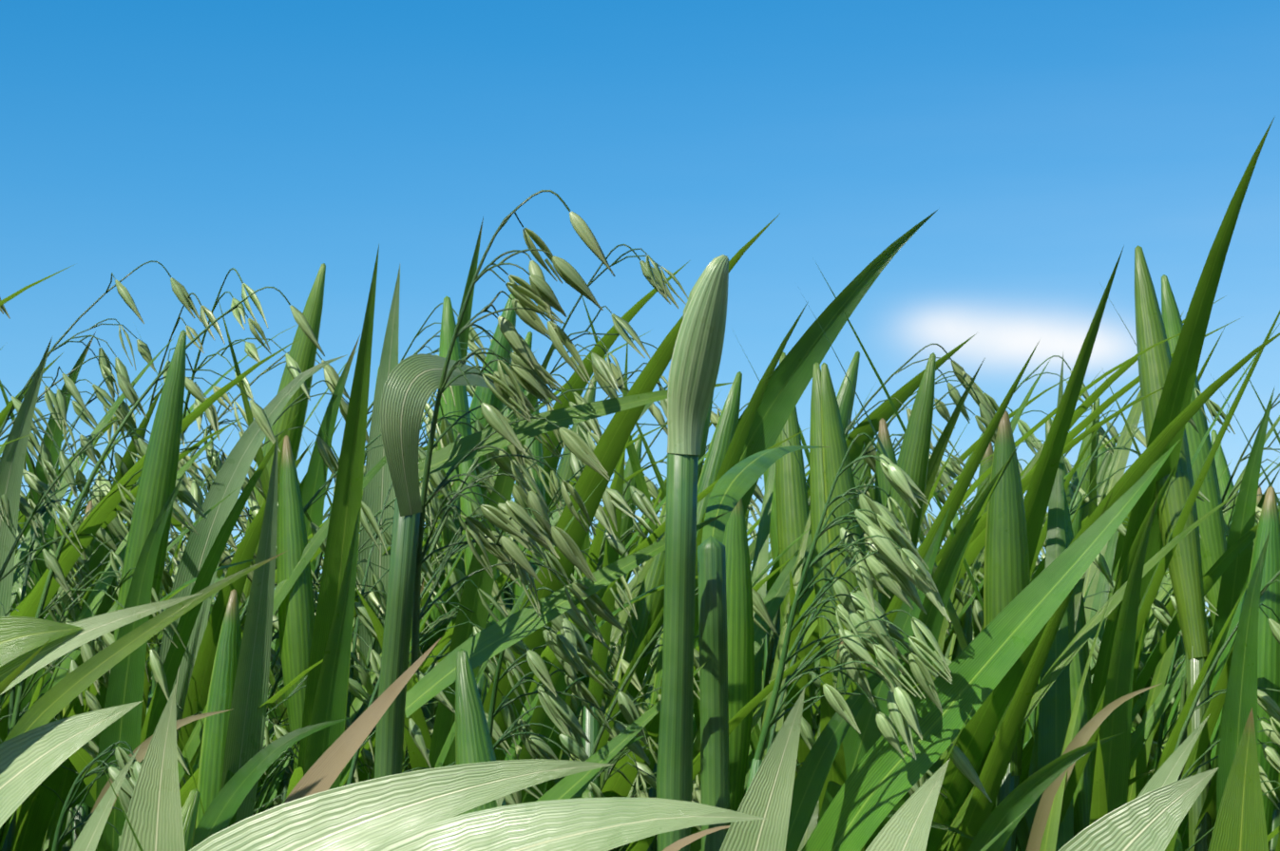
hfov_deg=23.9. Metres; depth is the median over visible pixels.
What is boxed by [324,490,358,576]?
oat
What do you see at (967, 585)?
grass blade
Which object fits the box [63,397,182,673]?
oat
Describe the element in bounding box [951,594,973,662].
oat
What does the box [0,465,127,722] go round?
oat
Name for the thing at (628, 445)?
oat
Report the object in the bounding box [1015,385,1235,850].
oat
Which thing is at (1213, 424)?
oat
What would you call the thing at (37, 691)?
oat
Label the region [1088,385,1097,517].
oat
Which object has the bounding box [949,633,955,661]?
oat
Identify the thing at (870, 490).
oat
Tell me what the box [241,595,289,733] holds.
oat
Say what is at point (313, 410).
oat
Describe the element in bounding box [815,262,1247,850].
grass blade
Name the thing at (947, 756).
oat
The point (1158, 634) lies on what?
oat
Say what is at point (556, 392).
oat
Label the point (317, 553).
oat
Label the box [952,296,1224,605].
grass blade
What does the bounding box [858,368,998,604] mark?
oat
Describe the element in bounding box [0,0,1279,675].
sky
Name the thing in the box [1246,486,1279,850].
grass stalk
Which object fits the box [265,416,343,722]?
oat
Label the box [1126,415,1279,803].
grass blade
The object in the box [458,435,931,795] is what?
grass blade
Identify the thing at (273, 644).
oat
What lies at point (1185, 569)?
grass stalk
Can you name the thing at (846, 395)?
grass blade
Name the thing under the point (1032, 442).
oat
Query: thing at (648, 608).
grass blade
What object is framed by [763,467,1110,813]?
grass blade
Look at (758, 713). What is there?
oat
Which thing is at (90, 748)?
oat
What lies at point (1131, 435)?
oat
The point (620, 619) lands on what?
grass blade
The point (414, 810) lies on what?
grass blades
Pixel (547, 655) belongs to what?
grass blade
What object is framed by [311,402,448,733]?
oat
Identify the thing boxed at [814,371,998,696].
oat
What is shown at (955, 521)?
oat
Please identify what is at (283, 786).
oat
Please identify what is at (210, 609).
oat
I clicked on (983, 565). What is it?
oat
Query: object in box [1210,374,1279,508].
oat
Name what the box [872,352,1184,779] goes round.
grass blade
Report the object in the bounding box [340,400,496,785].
oat
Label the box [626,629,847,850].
grass blade
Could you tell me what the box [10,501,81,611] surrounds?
oat
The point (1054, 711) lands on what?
grass blade
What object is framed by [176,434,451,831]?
oat
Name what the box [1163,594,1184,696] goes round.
oat
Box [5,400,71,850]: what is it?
oat
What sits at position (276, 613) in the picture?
oat
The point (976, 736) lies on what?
grass blade
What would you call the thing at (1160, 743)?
oat
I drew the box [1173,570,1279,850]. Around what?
oat
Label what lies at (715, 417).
oat
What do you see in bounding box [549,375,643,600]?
grass blade
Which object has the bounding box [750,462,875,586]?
oat
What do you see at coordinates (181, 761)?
oat
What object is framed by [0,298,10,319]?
oat
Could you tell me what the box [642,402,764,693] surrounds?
oat
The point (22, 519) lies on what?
oat
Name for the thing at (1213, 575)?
grass blade
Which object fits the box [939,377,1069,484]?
oat
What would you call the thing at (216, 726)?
grass blade
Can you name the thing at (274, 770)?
oat
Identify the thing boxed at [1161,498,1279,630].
oat
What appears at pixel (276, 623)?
oat
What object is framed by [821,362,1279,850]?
grass blade
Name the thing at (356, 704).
oat
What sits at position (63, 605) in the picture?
oat
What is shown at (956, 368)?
oat
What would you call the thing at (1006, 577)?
grass blade
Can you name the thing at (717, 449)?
grass blade
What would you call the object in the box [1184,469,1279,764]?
oat
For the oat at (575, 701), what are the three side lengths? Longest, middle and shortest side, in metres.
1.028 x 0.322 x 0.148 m
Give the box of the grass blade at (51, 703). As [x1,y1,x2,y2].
[3,551,286,742]
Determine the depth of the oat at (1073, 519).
1.30 m
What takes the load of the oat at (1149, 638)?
on the ground
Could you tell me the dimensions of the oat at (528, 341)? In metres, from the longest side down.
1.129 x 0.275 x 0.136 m
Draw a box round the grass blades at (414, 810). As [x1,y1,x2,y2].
[0,592,1268,850]
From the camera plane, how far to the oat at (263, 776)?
1.38 m
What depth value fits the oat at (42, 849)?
1.41 m
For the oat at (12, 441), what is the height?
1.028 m
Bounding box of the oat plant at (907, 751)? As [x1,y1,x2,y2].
[745,432,1179,850]
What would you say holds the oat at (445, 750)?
on the ground
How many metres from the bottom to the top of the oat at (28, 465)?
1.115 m
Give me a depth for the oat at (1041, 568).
1.64 m
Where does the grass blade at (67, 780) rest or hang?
on the ground
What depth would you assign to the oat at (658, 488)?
1.96 m
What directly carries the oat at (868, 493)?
on the ground
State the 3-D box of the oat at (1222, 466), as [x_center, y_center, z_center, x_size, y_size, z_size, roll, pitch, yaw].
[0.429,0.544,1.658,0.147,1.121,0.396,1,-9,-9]
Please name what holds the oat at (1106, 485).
on the ground
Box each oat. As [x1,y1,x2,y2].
[0,260,201,612]
[0,264,75,306]
[0,286,324,850]
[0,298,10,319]
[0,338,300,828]
[0,351,64,427]
[0,356,147,530]
[0,375,277,850]
[0,380,270,746]
[0,382,44,442]
[0,382,163,744]
[0,417,77,701]
[0,419,148,838]
[0,432,35,446]
[0,437,8,456]
[0,452,203,705]
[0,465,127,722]
[0,641,48,694]
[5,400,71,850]
[5,440,97,829]
[8,413,249,616]
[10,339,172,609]
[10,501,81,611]
[11,536,77,611]
[12,267,310,716]
[15,404,133,550]
[16,804,21,823]
[18,391,424,569]
[27,564,105,850]
[40,569,122,850]
[42,324,296,850]
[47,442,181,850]
[54,484,191,721]
[56,407,263,721]
[59,462,257,850]
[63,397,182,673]
[68,521,440,816]
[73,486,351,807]
[76,292,281,732]
[90,448,281,812]
[95,753,143,850]
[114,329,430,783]
[139,336,559,634]
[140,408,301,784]
[148,351,349,728]
[171,303,486,579]
[175,538,364,725]
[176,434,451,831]
[176,711,202,789]
[177,343,628,815]
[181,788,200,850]
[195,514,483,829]
[209,603,411,772]
[210,441,315,603]
[211,531,242,605]
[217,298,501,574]
[217,380,368,782]
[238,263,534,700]
[239,408,503,626]
[241,547,322,639]
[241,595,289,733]
[252,480,458,814]
[253,494,460,815]
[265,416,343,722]
[266,385,461,721]
[269,613,278,663]
[274,506,330,615]
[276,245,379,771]
[277,335,484,802]
[286,579,558,799]
[298,479,630,645]
[303,347,359,428]
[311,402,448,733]
[313,412,421,647]
[316,329,486,699]
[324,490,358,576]
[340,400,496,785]
[346,519,570,805]
[349,460,568,721]
[350,374,602,781]
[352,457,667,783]
[355,389,629,793]
[403,330,650,771]
[419,326,515,539]
[419,423,667,649]
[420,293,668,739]
[420,426,658,715]
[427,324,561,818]
[434,479,602,767]
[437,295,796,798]
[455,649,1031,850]
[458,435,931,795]
[477,244,974,850]
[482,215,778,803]
[484,331,646,504]
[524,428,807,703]
[543,503,666,843]
[545,642,571,760]
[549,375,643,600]
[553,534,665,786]
[562,382,668,575]
[567,477,754,662]
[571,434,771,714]
[576,401,755,704]
[576,531,589,580]
[579,461,662,703]
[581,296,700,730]
[581,789,593,798]
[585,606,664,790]
[589,587,779,850]
[600,619,630,788]
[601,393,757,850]
[601,405,910,769]
[601,631,625,710]
[604,564,642,687]
[617,388,722,750]
[622,410,722,590]
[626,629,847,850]
[627,442,761,680]
[627,692,652,848]
[635,421,760,756]
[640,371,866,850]
[641,662,650,695]
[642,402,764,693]
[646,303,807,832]
[656,525,930,850]
[690,434,1032,833]
[692,714,697,739]
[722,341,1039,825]
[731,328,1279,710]
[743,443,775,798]
[745,487,764,518]
[745,519,771,569]
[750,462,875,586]
[759,382,876,737]
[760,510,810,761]
[761,343,977,725]
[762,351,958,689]
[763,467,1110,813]
[765,532,947,799]
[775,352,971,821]
[783,383,997,724]
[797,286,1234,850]
[797,643,843,850]
[798,423,1097,604]
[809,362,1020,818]
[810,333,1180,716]
[813,462,870,587]
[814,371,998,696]
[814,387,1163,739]
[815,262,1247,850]
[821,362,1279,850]
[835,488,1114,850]
[852,437,874,509]
[854,408,874,500]
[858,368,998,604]
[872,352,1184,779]
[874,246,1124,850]
[908,564,962,798]
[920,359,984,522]
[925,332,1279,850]
[935,477,990,564]
[936,355,1092,566]
[937,551,984,634]
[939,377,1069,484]
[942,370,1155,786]
[942,711,971,764]
[944,360,1171,737]
[945,832,956,850]
[949,458,1039,657]
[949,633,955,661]
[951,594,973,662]
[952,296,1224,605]
[952,513,958,529]
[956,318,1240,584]
[971,408,1119,634]
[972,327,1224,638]
[974,420,1143,592]
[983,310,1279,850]
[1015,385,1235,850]
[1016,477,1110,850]
[1019,403,1114,784]
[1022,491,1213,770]
[1022,654,1184,738]
[1030,515,1088,583]
[1030,558,1042,581]
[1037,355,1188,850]
[1039,410,1146,569]
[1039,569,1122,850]
[1045,418,1279,772]
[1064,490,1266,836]
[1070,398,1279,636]
[1070,465,1100,523]
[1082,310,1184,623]
[1082,420,1130,592]
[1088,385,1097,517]
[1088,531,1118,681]
[1096,438,1172,601]
[1097,439,1180,709]
[1101,286,1229,537]
[1103,372,1211,651]
[1105,557,1180,789]
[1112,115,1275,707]
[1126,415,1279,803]
[1128,598,1170,771]
[1130,462,1230,726]
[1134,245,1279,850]
[1137,595,1170,767]
[1145,686,1182,785]
[1155,462,1279,767]
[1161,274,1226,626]
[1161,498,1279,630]
[1162,593,1208,705]
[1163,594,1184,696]
[1171,393,1279,781]
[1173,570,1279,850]
[1179,403,1229,708]
[1184,324,1279,850]
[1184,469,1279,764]
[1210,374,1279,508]
[1210,429,1235,544]
[1242,367,1279,443]
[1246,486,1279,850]
[1252,487,1262,551]
[1269,509,1279,850]
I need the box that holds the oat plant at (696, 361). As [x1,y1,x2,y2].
[404,254,830,850]
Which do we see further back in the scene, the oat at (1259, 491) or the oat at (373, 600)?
the oat at (1259, 491)
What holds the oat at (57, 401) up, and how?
on the ground
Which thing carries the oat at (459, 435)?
on the ground
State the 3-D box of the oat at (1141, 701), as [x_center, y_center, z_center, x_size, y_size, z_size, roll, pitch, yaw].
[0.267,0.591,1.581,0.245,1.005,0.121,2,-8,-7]
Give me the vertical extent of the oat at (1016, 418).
1.136 m
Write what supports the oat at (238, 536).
on the ground
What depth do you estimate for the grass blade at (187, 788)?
1.17 m
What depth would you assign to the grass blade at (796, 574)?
1.23 m
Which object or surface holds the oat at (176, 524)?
on the ground
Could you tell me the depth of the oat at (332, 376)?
1.54 m
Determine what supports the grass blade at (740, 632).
on the ground
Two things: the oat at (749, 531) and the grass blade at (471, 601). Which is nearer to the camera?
the grass blade at (471, 601)
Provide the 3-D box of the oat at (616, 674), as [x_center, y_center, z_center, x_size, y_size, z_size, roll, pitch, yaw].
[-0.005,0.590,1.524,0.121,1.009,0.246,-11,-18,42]
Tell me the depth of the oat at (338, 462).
1.43 m
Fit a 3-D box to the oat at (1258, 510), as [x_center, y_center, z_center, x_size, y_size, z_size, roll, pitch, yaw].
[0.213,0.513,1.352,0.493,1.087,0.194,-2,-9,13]
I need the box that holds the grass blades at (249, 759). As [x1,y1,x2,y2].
[0,208,1274,850]
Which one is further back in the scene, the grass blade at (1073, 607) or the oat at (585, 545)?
the oat at (585, 545)
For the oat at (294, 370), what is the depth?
1.39 m
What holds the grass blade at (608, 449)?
on the ground
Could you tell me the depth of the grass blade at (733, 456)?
1.27 m
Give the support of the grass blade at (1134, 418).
on the ground
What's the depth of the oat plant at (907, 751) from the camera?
0.95 m
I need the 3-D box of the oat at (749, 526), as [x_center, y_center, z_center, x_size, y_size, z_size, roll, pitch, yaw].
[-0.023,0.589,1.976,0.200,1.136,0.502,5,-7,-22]
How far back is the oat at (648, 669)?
1.81 m
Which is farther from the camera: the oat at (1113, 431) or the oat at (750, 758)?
the oat at (1113, 431)
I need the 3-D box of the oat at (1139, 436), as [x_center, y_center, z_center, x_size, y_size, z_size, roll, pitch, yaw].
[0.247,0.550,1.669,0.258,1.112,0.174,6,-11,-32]
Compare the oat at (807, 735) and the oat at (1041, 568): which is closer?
the oat at (807, 735)
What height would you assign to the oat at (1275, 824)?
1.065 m
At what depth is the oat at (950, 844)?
1.21 m
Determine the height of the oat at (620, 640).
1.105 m
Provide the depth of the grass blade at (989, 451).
1.62 m
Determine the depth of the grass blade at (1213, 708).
1.16 m
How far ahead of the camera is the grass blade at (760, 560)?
1.44 m
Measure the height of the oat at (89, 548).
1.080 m
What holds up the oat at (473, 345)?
on the ground
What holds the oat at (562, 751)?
on the ground
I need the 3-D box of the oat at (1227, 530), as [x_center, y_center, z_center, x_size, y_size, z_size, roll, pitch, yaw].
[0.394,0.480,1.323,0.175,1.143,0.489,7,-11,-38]
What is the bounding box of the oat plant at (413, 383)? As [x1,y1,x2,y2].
[374,190,738,779]
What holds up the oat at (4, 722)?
on the ground
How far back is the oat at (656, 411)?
1.96 m
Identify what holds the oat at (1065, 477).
on the ground
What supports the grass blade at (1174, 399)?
on the ground
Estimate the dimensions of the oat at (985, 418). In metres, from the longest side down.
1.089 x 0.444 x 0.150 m
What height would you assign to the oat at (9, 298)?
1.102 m
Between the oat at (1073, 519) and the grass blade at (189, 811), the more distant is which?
the oat at (1073, 519)
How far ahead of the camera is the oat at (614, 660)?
1.63 m
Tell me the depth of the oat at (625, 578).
1.48 m
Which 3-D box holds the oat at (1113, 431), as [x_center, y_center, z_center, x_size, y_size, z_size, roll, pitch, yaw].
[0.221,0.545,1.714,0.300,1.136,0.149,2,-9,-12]
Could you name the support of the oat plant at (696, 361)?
on the ground
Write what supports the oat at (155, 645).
on the ground
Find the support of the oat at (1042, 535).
on the ground
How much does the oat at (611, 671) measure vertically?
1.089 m
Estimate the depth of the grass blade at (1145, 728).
1.39 m
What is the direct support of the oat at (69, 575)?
on the ground
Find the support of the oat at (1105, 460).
on the ground
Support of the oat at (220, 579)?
on the ground
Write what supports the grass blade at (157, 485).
on the ground
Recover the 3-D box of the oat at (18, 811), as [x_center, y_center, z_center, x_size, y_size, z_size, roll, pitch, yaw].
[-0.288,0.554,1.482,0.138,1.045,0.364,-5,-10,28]
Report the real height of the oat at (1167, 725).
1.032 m
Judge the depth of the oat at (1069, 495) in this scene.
1.72 m
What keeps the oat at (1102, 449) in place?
on the ground
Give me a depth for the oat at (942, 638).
1.25 m
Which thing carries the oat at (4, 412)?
on the ground
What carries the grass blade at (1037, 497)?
on the ground
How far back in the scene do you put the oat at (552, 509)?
1.68 m
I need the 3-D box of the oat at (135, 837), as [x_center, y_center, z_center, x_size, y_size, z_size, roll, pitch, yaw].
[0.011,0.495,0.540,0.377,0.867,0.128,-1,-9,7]
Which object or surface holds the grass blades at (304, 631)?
on the ground
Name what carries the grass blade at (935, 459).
on the ground
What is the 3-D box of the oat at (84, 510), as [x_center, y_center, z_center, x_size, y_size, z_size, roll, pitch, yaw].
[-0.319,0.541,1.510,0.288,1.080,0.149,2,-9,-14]
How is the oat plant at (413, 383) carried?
on the ground
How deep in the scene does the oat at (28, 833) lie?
1.26 m
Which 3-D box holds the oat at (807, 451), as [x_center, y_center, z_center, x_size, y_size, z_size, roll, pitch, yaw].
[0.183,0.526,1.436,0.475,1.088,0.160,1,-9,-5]
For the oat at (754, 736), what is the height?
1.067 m
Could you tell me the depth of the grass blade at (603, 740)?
1.22 m
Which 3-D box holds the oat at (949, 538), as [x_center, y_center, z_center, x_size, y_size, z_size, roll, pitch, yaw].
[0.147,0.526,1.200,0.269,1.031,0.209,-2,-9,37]
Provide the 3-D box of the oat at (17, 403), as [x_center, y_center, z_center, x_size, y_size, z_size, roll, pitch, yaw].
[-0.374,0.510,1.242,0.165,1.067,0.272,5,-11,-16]
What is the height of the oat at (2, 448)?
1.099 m
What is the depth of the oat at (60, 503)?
1.65 m
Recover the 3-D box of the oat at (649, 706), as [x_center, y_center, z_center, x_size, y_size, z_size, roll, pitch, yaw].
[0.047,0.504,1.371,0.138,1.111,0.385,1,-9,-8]
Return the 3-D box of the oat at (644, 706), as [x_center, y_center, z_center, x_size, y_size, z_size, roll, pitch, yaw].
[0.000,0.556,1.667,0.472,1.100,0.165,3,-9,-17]
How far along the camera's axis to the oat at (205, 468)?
1.88 m
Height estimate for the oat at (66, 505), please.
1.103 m
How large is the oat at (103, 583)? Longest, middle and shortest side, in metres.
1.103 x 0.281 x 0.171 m
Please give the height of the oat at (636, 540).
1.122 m
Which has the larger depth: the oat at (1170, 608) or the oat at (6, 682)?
the oat at (1170, 608)
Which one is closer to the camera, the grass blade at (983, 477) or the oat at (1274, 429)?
the grass blade at (983, 477)
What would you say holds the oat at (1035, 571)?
on the ground
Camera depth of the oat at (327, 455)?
1.43 m
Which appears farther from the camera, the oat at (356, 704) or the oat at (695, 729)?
the oat at (695, 729)
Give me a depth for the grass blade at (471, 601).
1.08 m
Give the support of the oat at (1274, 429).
on the ground
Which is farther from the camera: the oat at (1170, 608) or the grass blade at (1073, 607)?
the oat at (1170, 608)
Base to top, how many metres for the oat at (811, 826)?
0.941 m
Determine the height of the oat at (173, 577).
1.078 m
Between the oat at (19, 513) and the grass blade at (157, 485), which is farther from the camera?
the oat at (19, 513)
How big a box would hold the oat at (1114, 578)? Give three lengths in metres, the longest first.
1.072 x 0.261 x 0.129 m
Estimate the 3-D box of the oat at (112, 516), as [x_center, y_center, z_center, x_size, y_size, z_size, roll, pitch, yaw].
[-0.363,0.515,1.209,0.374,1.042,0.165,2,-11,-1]
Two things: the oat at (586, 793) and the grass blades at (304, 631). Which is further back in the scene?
the grass blades at (304, 631)
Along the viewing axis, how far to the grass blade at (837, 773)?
1.22 m
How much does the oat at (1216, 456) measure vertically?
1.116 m
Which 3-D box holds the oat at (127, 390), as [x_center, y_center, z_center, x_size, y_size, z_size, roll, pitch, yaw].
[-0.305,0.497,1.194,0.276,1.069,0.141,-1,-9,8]
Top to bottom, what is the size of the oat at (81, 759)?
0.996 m
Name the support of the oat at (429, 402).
on the ground
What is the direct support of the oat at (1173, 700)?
on the ground
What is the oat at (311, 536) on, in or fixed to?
on the ground
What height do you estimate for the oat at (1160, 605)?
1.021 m
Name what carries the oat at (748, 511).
on the ground
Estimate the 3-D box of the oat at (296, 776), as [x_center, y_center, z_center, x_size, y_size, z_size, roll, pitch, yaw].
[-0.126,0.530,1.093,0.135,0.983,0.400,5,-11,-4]
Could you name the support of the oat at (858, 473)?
on the ground
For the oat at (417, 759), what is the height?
1.080 m
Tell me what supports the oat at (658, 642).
on the ground
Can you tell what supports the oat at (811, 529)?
on the ground
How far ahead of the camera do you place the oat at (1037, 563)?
1.69 m
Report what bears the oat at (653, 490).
on the ground
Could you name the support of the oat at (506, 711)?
on the ground
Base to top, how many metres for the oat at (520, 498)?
1.074 m
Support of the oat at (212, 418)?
on the ground
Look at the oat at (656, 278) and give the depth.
1.18 m
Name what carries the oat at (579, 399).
on the ground
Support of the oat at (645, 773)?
on the ground

